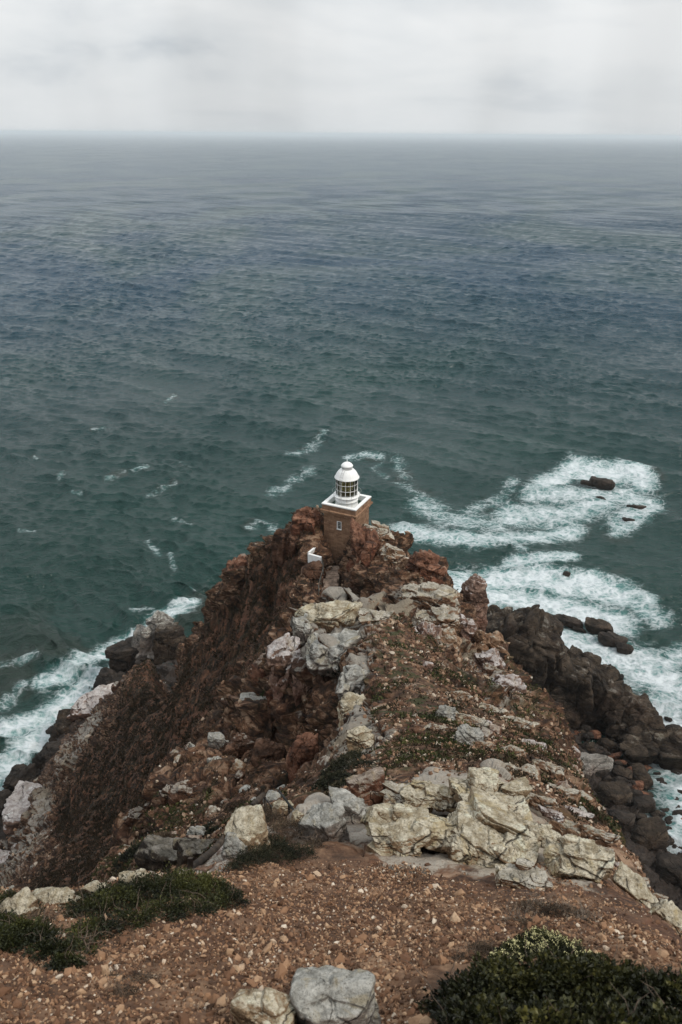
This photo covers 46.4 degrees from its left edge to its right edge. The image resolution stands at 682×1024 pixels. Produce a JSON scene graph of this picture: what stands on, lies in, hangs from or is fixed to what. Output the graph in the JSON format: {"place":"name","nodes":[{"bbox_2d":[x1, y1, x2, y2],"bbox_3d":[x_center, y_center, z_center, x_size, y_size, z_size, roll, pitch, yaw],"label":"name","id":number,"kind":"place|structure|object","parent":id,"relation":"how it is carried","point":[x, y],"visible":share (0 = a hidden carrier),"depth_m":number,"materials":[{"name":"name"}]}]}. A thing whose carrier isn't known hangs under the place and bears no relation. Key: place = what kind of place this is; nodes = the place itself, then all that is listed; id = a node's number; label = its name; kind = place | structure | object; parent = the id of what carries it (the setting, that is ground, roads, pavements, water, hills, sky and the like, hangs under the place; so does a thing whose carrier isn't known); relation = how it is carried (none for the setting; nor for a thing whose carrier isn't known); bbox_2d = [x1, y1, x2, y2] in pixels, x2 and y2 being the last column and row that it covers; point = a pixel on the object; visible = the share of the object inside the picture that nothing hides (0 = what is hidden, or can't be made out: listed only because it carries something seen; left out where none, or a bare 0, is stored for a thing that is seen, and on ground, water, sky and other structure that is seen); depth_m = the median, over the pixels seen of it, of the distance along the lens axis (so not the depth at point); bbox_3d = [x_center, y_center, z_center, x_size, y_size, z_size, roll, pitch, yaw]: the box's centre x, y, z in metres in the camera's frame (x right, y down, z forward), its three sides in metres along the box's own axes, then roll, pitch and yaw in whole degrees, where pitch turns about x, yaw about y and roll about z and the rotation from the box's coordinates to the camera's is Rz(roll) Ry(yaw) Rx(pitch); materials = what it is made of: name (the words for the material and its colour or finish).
{"place":"outdoors","nodes":[
{"label":"outdoors","id":0,"kind":"place"},
{"bbox_2d":[0,134,681,853],"bbox_3d":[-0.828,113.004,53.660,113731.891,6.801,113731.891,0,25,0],"label":"sea water","id":1,"kind":"structure","parent":0,"point":[460,354],"depth_m":458.97,"materials":[{"name":"liquid"}]},
{"bbox_2d":[554,614,582,628],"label":"sea rock","id":2,"kind":"object","parent":1,"relation":"in","point":[568,621],"visible":0.73,"depth_m":223.17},
{"bbox_2d":[584,617,613,633],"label":"sea rock","id":3,"kind":"object","parent":1,"relation":"in","point":[594,625],"visible":0.91,"depth_m":220.35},
{"bbox_2d":[589,476,615,489],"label":"sea rock","id":4,"kind":"object","parent":1,"relation":"in","point":[603,483],"visible":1,"depth_m":311.47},
{"bbox_2d":[598,631,627,646],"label":"sea rock","id":5,"kind":"object","parent":1,"relation":"in","point":[609,639],"visible":0.92,"depth_m":214.80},
{"bbox_2d":[0,507,681,1023],"bbox_3d":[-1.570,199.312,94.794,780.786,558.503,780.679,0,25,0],"label":"headland terrain","id":6,"kind":"structure","parent":0,"point":[374,591],"depth_m":41.40,"materials":[{"name":"soil"}]},
{"bbox_2d":[0,887,39,916],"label":"crest rock","id":7,"kind":"object","parent":6,"relation":"on","point":[24,900],"visible":0.6,"depth_m":5.98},
{"bbox_2d":[2,763,39,790],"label":"shore rock","id":8,"kind":"object","parent":6,"relation":"on","point":[30,772],"visible":0.64,"depth_m":163.47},
{"bbox_2d":[2,780,41,834],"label":"shore rock","id":9,"kind":"object","parent":6,"relation":"on","point":[17,805],"visible":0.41,"depth_m":151.98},
{"bbox_2d":[0,880,71,922],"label":"dry shrub","id":10,"kind":"object","parent":6,"relation":"on","point":[36,914],"visible":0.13,"depth_m":5.93,"materials":[{"name":"brown plant"}]},
{"bbox_2d":[31,741,60,769],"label":"shore rock","id":11,"kind":"object","parent":6,"relation":"on","point":[44,754],"visible":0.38,"depth_m":166.58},
{"bbox_2d":[0,878,108,971],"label":"green shrub","id":12,"kind":"object","parent":6,"relation":"on","point":[18,932],"visible":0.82,"depth_m":5.10,"materials":[{"name":"green plant"}]},
{"bbox_2d":[31,887,81,910],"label":"crest rock","id":13,"kind":"object","parent":6,"relation":"on","point":[54,895],"visible":0.53,"depth_m":6.62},
{"bbox_2d":[48,709,74,741],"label":"shore rock","id":14,"kind":"object","parent":6,"relation":"on","point":[61,726],"visible":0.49,"depth_m":175.46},
{"bbox_2d":[66,683,113,721],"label":"shore rock","id":15,"kind":"object","parent":6,"relation":"on","point":[83,705],"visible":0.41,"depth_m":176.47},
{"bbox_2d":[93,667,125,689],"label":"shore rock","id":16,"kind":"object","parent":6,"relation":"on","point":[106,675],"visible":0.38,"depth_m":188.48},
{"bbox_2d":[113,841,141,869],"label":"heath bush","id":17,"kind":"object","parent":6,"relation":"on","point":[127,855],"visible":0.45,"depth_m":28.21,"materials":[{"name":"green plant"}]},
{"bbox_2d":[105,636,153,673],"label":"shore rock","id":18,"kind":"object","parent":6,"relation":"on","point":[120,655],"visible":0.48,"depth_m":192.66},
{"bbox_2d":[92,952,168,999],"bbox_3d":[-1.157,2.573,4.402,0.402,0.451,0.511,-15,29,-29],"label":"dry shrub","id":19,"kind":"object","parent":6,"relation":"on","point":[148,976],"visible":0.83,"depth_m":4.45,"materials":[{"name":"brown plant"}]},
{"bbox_2d":[122,806,145,828],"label":"crag rock","id":20,"kind":"object","parent":6,"relation":"on","point":[132,816],"visible":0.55,"depth_m":42.50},
{"bbox_2d":[118,868,150,883],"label":"crest rock","id":21,"kind":"object","parent":6,"relation":"on","point":[127,874],"visible":0.34,"depth_m":7.27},
{"bbox_2d":[131,624,151,663],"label":"shore rock","id":22,"kind":"object","parent":6,"relation":"on","point":[136,636],"visible":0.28,"depth_m":192.43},
{"bbox_2d":[37,861,251,955],"bbox_3d":[-1.646,3.103,6.351,1.272,1.999,2.289,14,28,26],"label":"green shrub","id":23,"kind":"object","parent":6,"relation":"on","point":[175,883],"visible":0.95,"depth_m":6.44,"materials":[{"name":"green plant"}]},
{"bbox_2d":[136,610,174,659],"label":"shore rock","id":24,"kind":"object","parent":6,"relation":"on","point":[160,619],"visible":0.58,"depth_m":189.37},
{"bbox_2d":[134,834,190,872],"bbox_3d":[-4.527,9.572,21.260,1.887,1.882,1.020,4,26,8],"label":"crag rock","id":25,"kind":"object","parent":6,"relation":"on","point":[156,852],"visible":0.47,"depth_m":20.83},
{"bbox_2d":[152,622,185,665],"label":"shore rock","id":26,"kind":"object","parent":6,"relation":"on","point":[166,641],"visible":0.88,"depth_m":186.09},
{"bbox_2d":[159,780,197,806],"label":"crag rock","id":27,"kind":"object","parent":6,"relation":"on","point":[171,795],"visible":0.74,"depth_m":38.08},
{"bbox_2d":[172,838,217,866],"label":"crag rock","id":28,"kind":"object","parent":6,"relation":"on","point":[187,848],"visible":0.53,"depth_m":19.97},
{"bbox_2d":[186,834,224,868],"bbox_3d":[-2.357,6.338,14.929,0.336,2.288,2.859,4,26,7],"label":"wooden handrail","id":29,"kind":"object","parent":6,"relation":"on","point":[207,854],"visible":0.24,"depth_m":14.53,"materials":[{"name":"wood"}]},
{"bbox_2d":[207,732,227,749],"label":"crag rock","id":30,"kind":"object","parent":6,"relation":"on","point":[216,740],"visible":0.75,"depth_m":44.20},
{"bbox_2d":[221,831,247,860],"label":"crest rock","id":31,"kind":"object","parent":6,"relation":"on","point":[232,843],"visible":0.59,"depth_m":8.74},
{"bbox_2d":[226,554,247,583],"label":"ridge crag","id":32,"kind":"structure","parent":6,"relation":"on","point":[239,561],"depth_m":105.43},
{"bbox_2d":[223,732,254,759],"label":"bluff rock","id":33,"kind":"object","parent":6,"relation":"on","point":[238,745],"visible":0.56,"depth_m":43.29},
{"bbox_2d":[224,804,270,856],"bbox_3d":[-1.049,3.807,9.078,0.525,0.898,0.442,0,25,0],"label":"crest rock","id":34,"kind":"object","parent":6,"relation":"on","point":[247,824],"visible":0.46,"depth_m":8.89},
{"bbox_2d":[251,653,265,684],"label":"loose boulder","id":35,"kind":"object","parent":6,"relation":"on","point":[256,673],"visible":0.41,"depth_m":50.34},
{"bbox_2d":[230,987,296,1023],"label":"foreground stone","id":36,"kind":"object","parent":6,"relation":"on","point":[267,1005],"visible":0.94,"depth_m":3.63,"materials":[{"name":"stone"}]},
{"bbox_2d":[216,829,319,870],"bbox_3d":[-0.844,3.807,8.834,0.953,0.820,1.117,18,30,32],"label":"heath bush","id":37,"kind":"object","parent":6,"relation":"on","point":[283,846],"visible":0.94,"depth_m":8.75,"materials":[{"name":"green plant"}]},
{"bbox_2d":[251,738,286,767],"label":"bluff rock","id":38,"kind":"object","parent":6,"relation":"on","point":[265,750],"visible":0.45,"depth_m":40.78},
{"bbox_2d":[249,790,293,813],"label":"rock","id":39,"kind":"object","parent":6,"relation":"on","point":[258,799],"visible":0.68,"depth_m":18.27,"materials":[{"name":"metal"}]},
{"bbox_2d":[265,632,300,700],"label":"bluff rock","id":40,"kind":"object","parent":6,"relation":"on","point":[278,651],"visible":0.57,"depth_m":45.60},
{"bbox_2d":[272,799,294,815],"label":"crest rock","id":41,"kind":"object","parent":6,"relation":"on","point":[278,803],"visible":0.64,"depth_m":17.70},
{"bbox_2d":[270,527,299,567],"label":"ridge crag","id":42,"kind":"structure","parent":6,"relation":"on","point":[283,543],"depth_m":92.01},
{"bbox_2d":[261,799,335,849],"bbox_3d":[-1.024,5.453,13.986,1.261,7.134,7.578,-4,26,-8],"label":"heath bush","id":43,"kind":"object","parent":6,"relation":"on","point":[282,823],"visible":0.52,"depth_m":9.84,"materials":[{"name":"green plant"}]},
{"bbox_2d":[290,648,310,706],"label":"bluff rock","id":44,"kind":"object","parent":6,"relation":"on","point":[297,660],"visible":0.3,"depth_m":45.30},
{"bbox_2d":[290,613,313,645],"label":"bluff rock","id":45,"kind":"object","parent":6,"relation":"on","point":[302,631],"visible":0.7,"depth_m":46.94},
{"bbox_2d":[286,732,318,782],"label":"bluff rock","id":46,"kind":"object","parent":6,"relation":"on","point":[303,748],"visible":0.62,"depth_m":32.45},
{"bbox_2d":[290,506,321,536],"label":"ridge crag","id":47,"kind":"structure","parent":6,"relation":"on","point":[306,518],"depth_m":90.43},
{"bbox_2d":[301,560,325,579],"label":"ridge crag","id":48,"kind":"structure","parent":6,"relation":"on","point":[312,570],"depth_m":85.88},
{"bbox_2d":[0,505,647,883],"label":"rubble","id":49,"kind":"object","parent":6,"relation":"on","point":[618,844],"visible":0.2,"depth_m":31.03,"materials":[{"name":"stone"}]},
{"bbox_2d":[298,802,349,844],"bbox_3d":[-0.205,4.004,9.906,0.539,1.034,0.450,15,29,28],"label":"crest rock","id":50,"kind":"object","parent":6,"relation":"on","point":[329,818],"visible":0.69,"depth_m":9.68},
{"bbox_2d":[295,600,362,633],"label":"bluff rock","id":51,"kind":"object","parent":6,"relation":"on","point":[328,616],"visible":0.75,"depth_m":47.79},
{"bbox_2d":[318,560,340,595],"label":"stepped walkway","id":52,"kind":"structure","parent":6,"relation":"on","point":[332,578],"depth_m":85.77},
{"bbox_2d":[8,507,651,890],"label":"heath cover","id":53,"kind":"object","parent":6,"relation":"on","point":[96,836],"visible":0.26,"depth_m":97.35,"materials":[{"name":"brown plant"}]},
{"bbox_2d":[304,628,360,677],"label":"bluff rock","id":54,"kind":"object","parent":6,"relation":"on","point":[321,659],"visible":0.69,"depth_m":43.04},
{"bbox_2d":[311,769,357,790],"bbox_3d":[-0.164,6.450,19.085,1.272,1.761,2.004,0,25,0],"label":"heath bush","id":55,"kind":"object","parent":6,"relation":"on","point":[337,778],"visible":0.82,"depth_m":19.30,"materials":[{"name":"green plant"}]},
{"bbox_2d":[289,965,380,1023],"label":"foreground stone","id":56,"kind":"object","parent":6,"relation":"on","point":[326,994],"visible":0.98,"depth_m":3.67,"materials":[{"name":"stone"}]},
{"bbox_2d":[0,859,681,1023],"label":"gravel","id":57,"kind":"structure","parent":6,"relation":"on","point":[283,967],"depth_m":5.41,"materials":[{"name":"gravel"}]},
{"bbox_2d":[320,461,372,563],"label":"lighthouse","id":58,"kind":"object","parent":6,"relation":"on","point":[344,502],"visible":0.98,"depth_m":89.19,"materials":[{"name":"stone"}]},
{"bbox_2d":[328,786,365,823],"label":"crest rock","id":59,"kind":"object","parent":6,"relation":"on","point":[354,807],"visible":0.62,"depth_m":10.62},
{"bbox_2d":[318,747,376,776],"bbox_3d":[0.156,6.840,21.603,1.633,2.564,2.789,0,25,0],"label":"heath bush","id":60,"kind":"object","parent":6,"relation":"on","point":[341,763],"visible":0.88,"depth_m":22.14,"materials":[{"name":"green plant"}]},
{"bbox_2d":[337,692,365,726],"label":"bluff rock","id":61,"kind":"object","parent":6,"relation":"on","point":[348,701],"visible":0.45,"depth_m":32.82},
{"bbox_2d":[335,664,369,699],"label":"bluff rock","id":62,"kind":"object","parent":6,"relation":"on","point":[351,677],"visible":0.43,"depth_m":36.61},
{"bbox_2d":[90,612,624,881],"bbox_3d":[2.220,11.542,42.468,22.830,32.348,48.637,7,26,14],"label":"moss cover","id":63,"kind":"object","parent":6,"relation":"on","point":[453,742],"visible":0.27,"depth_m":26.92,"materials":[{"name":"plant"}]},
{"bbox_2d":[346,726,374,754],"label":"bluff rock","id":64,"kind":"object","parent":6,"relation":"on","point":[357,737],"visible":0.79,"depth_m":24.59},
{"bbox_2d":[346,517,380,571],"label":"ridge crag","id":65,"kind":"structure","parent":6,"relation":"on","point":[365,543],"depth_m":82.51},
{"bbox_2d":[345,767,384,805],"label":"crest rock","id":66,"kind":"object","parent":6,"relation":"on","point":[367,786],"visible":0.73,"depth_m":11.39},
{"bbox_2d":[358,608,395,622],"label":"bluff rock","id":67,"kind":"object","parent":6,"relation":"on","point":[365,615],"visible":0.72,"depth_m":46.35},
{"bbox_2d":[362,520,394,542],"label":"ridge crag","id":68,"kind":"structure","parent":6,"relation":"on","point":[384,532],"depth_m":84.62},
{"bbox_2d":[379,543,405,566],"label":"ridge crag","id":69,"kind":"structure","parent":6,"relation":"on","point":[388,551],"depth_m":80.63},
{"bbox_2d":[378,781,408,803],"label":"outcrop boulder","id":70,"kind":"object","parent":6,"relation":"on","point":[390,793],"visible":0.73,"depth_m":11.31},
{"bbox_2d":[360,803,430,856],"bbox_3d":[0.650,3.885,9.569,0.838,0.645,0.860,0,25,0],"label":"outcrop boulder","id":71,"kind":"object","parent":6,"relation":"on","point":[389,827],"visible":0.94,"depth_m":9.31,"materials":[{"name":"stone"}]},
{"bbox_2d":[405,549,447,584],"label":"ridge crag","id":72,"kind":"structure","parent":6,"relation":"on","point":[426,565],"depth_m":71.78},
{"bbox_2d":[399,779,456,812],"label":"outcrop boulder","id":73,"kind":"object","parent":6,"relation":"on","point":[429,795],"visible":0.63,"depth_m":11.27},
{"bbox_2d":[414,621,441,637],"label":"ridge crag","id":74,"kind":"structure","parent":6,"relation":"on","point":[425,628],"depth_m":52.64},
{"bbox_2d":[398,581,460,611],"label":"ridge crag","id":75,"kind":"structure","parent":6,"relation":"on","point":[425,595],"depth_m":63.48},
{"bbox_2d":[415,604,460,630],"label":"ridge crag","id":76,"kind":"structure","parent":6,"relation":"on","point":[443,616],"depth_m":58.58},
{"bbox_2d":[435,705,458,720],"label":"ridge crag","id":77,"kind":"structure","parent":6,"relation":"on","point":[446,711],"depth_m":27.54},
{"bbox_2d":[434,627,462,656],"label":"ridge crag","id":78,"kind":"structure","parent":6,"relation":"on","point":[449,635],"depth_m":52.74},
{"bbox_2d":[454,724,483,744],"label":"ridge crag","id":79,"kind":"structure","parent":6,"relation":"on","point":[464,733],"depth_m":22.84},
{"bbox_2d":[460,614,477,642],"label":"ridge crag","id":80,"kind":"structure","parent":6,"relation":"on","point":[469,630],"depth_m":58.67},
{"bbox_2d":[455,713,488,726],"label":"slanting rock","id":81,"kind":"object","parent":6,"relation":"on","point":[478,721],"visible":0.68,"depth_m":27.26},
{"bbox_2d":[451,934,496,962],"bbox_3d":[0.859,2.806,5.049,0.286,0.391,0.492,16,30,30],"label":"dry shrub","id":82,"kind":"object","parent":6,"relation":"on","point":[475,945],"visible":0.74,"depth_m":5.06,"materials":[{"name":"brown plant"}]},
{"bbox_2d":[460,573,489,632],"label":"stone pillar","id":83,"kind":"structure","parent":6,"relation":"on","point":[473,587],"depth_m":74.29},
{"bbox_2d":[413,786,540,868],"bbox_3d":[1.675,3.981,9.558,1.438,0.874,1.288,16,30,29],"label":"outcrop boulder","id":84,"kind":"object","parent":6,"relation":"on","point":[482,828],"visible":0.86,"depth_m":9.29,"materials":[{"name":"stone"}]},
{"bbox_2d":[473,648,505,669],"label":"ridge crag","id":85,"kind":"structure","parent":6,"relation":"on","point":[491,656],"depth_m":51.79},
{"bbox_2d":[448,767,532,821],"bbox_3d":[2.104,4.127,10.972,1.143,0.791,1.387,0,25,0],"label":"outcrop boulder","id":86,"kind":"object","parent":6,"relation":"on","point":[513,796],"visible":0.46,"depth_m":11.12,"materials":[{"name":"stone"}]},
{"bbox_2d":[473,630,509,655],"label":"ridge crag","id":87,"kind":"structure","parent":6,"relation":"on","point":[486,641],"depth_m":58.18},
{"bbox_2d":[492,674,526,695],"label":"ridge crag","id":88,"kind":"structure","parent":6,"relation":"on","point":[515,682],"depth_m":45.91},
{"bbox_2d":[500,715,539,734],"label":"slanting rock","id":89,"kind":"object","parent":6,"relation":"on","point":[528,726],"visible":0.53,"depth_m":31.59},
{"bbox_2d":[495,858,552,889],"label":"outcrop boulder","id":90,"kind":"object","parent":6,"relation":"on","point":[520,873],"visible":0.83,"depth_m":7.85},
{"bbox_2d":[397,931,681,1023],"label":"broadleaf shrub","id":91,"kind":"object","parent":6,"relation":"on","point":[500,989],"visible":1,"depth_m":3.57,"materials":[{"name":"green plant"}]},
{"bbox_2d":[520,819,561,847],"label":"outcrop boulder","id":92,"kind":"object","parent":6,"relation":"on","point":[541,832],"visible":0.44,"depth_m":10.21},
{"bbox_2d":[528,793,558,810],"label":"slanting rock","id":93,"kind":"object","parent":6,"relation":"on","point":[535,800],"visible":0.66,"depth_m":12.99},
{"bbox_2d":[486,925,603,965],"bbox_3d":[1.267,2.635,4.813,0.706,0.836,0.683,15,29,29],"label":"flowering shrub","id":94,"kind":"object","parent":6,"relation":"on","point":[549,937],"visible":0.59,"depth_m":4.82,"materials":[{"name":"green plant"}]},
{"bbox_2d":[532,758,565,780],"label":"slanting rock","id":95,"kind":"object","parent":6,"relation":"on","point":[554,770],"visible":0.78,"depth_m":22.07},
{"bbox_2d":[488,884,611,928],"bbox_3d":[1.613,3.207,6.321,0.982,0.812,0.930,0,25,0],"label":"dry shrub","id":96,"kind":"object","parent":6,"relation":"on","point":[555,907],"visible":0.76,"depth_m":6.41,"materials":[{"name":"brown plant"}]},
{"bbox_2d":[537,805,564,822],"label":"slanting rock","id":97,"kind":"object","parent":6,"relation":"on","point":[555,815],"visible":0.96,"depth_m":12.53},
{"bbox_2d":[543,782,580,803],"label":"slanting rock","id":98,"kind":"object","parent":6,"relation":"on","point":[573,794],"visible":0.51,"depth_m":17.41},
{"bbox_2d":[545,820,580,836],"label":"slanting rock","id":99,"kind":"object","parent":6,"relation":"on","point":[562,829],"visible":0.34,"depth_m":11.39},
{"bbox_2d":[543,834,614,883],"bbox_3d":[2.683,3.974,8.963,0.812,0.463,0.631,0,25,0],"label":"outcrop boulder","id":100,"kind":"object","parent":6,"relation":"on","point":[570,856],"visible":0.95,"depth_m":8.83,"materials":[{"name":"stone"}]},
{"bbox_2d":[485,604,681,769],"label":"rock fin","id":101,"kind":"object","parent":6,"relation":"on","point":[588,689],"visible":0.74,"depth_m":181.09,"materials":[{"name":"stone"}]},
{"bbox_2d":[564,819,620,846],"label":"slanting rock","id":102,"kind":"object","parent":6,"relation":"on","point":[601,837],"visible":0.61,"depth_m":12.51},
{"bbox_2d":[580,752,613,775],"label":"beach boulder","id":103,"kind":"object","parent":6,"relation":"on","point":[595,763],"visible":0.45,"depth_m":167.26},
{"bbox_2d":[597,739,619,753],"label":"beach boulder","id":104,"kind":"object","parent":6,"relation":"on","point":[611,746],"visible":0.76,"depth_m":177.68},
{"bbox_2d":[594,780,632,807],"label":"beach boulder","id":105,"kind":"object","parent":6,"relation":"on","point":[613,793],"visible":0.78,"depth_m":160.50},
{"bbox_2d":[608,809,635,832],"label":"beach boulder","id":106,"kind":"object","parent":6,"relation":"on","point":[626,820],"visible":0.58,"depth_m":154.19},
{"bbox_2d":[611,765,632,779],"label":"beach boulder","id":107,"kind":"object","parent":6,"relation":"on","point":[621,771],"visible":0.8,"depth_m":168.25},
{"bbox_2d":[612,861,658,908],"bbox_3d":[3.607,4.693,9.645,0.697,0.669,0.366,17,30,30],"label":"outcrop boulder","id":108,"kind":"object","parent":6,"relation":"on","point":[628,880],"visible":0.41,"depth_m":9.54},
{"bbox_2d":[630,762,652,787],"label":"beach boulder","id":109,"kind":"object","parent":6,"relation":"on","point":[640,772],"visible":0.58,"depth_m":169.02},
{"bbox_2d":[628,794,655,813],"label":"beach boulder","id":110,"kind":"object","parent":6,"relation":"on","point":[644,803],"visible":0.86,"depth_m":161.55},
{"bbox_2d":[630,816,669,849],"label":"beach boulder","id":111,"kind":"object","parent":6,"relation":"on","point":[649,833],"visible":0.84,"depth_m":153.12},
{"bbox_2d":[650,899,681,937],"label":"outcrop boulder","id":112,"kind":"object","parent":6,"relation":"on","point":[668,912],"visible":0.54,"depth_m":7.11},
{"bbox_2d":[653,853,681,888],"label":"beach boulder","id":113,"kind":"object","parent":6,"relation":"on","point":[667,867],"visible":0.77,"depth_m":146.97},
{"bbox_2d":[0,0,681,138],"label":"sky","id":114,"kind":"structure","parent":0,"point":[417,68],"materials":[{"name":"white"}]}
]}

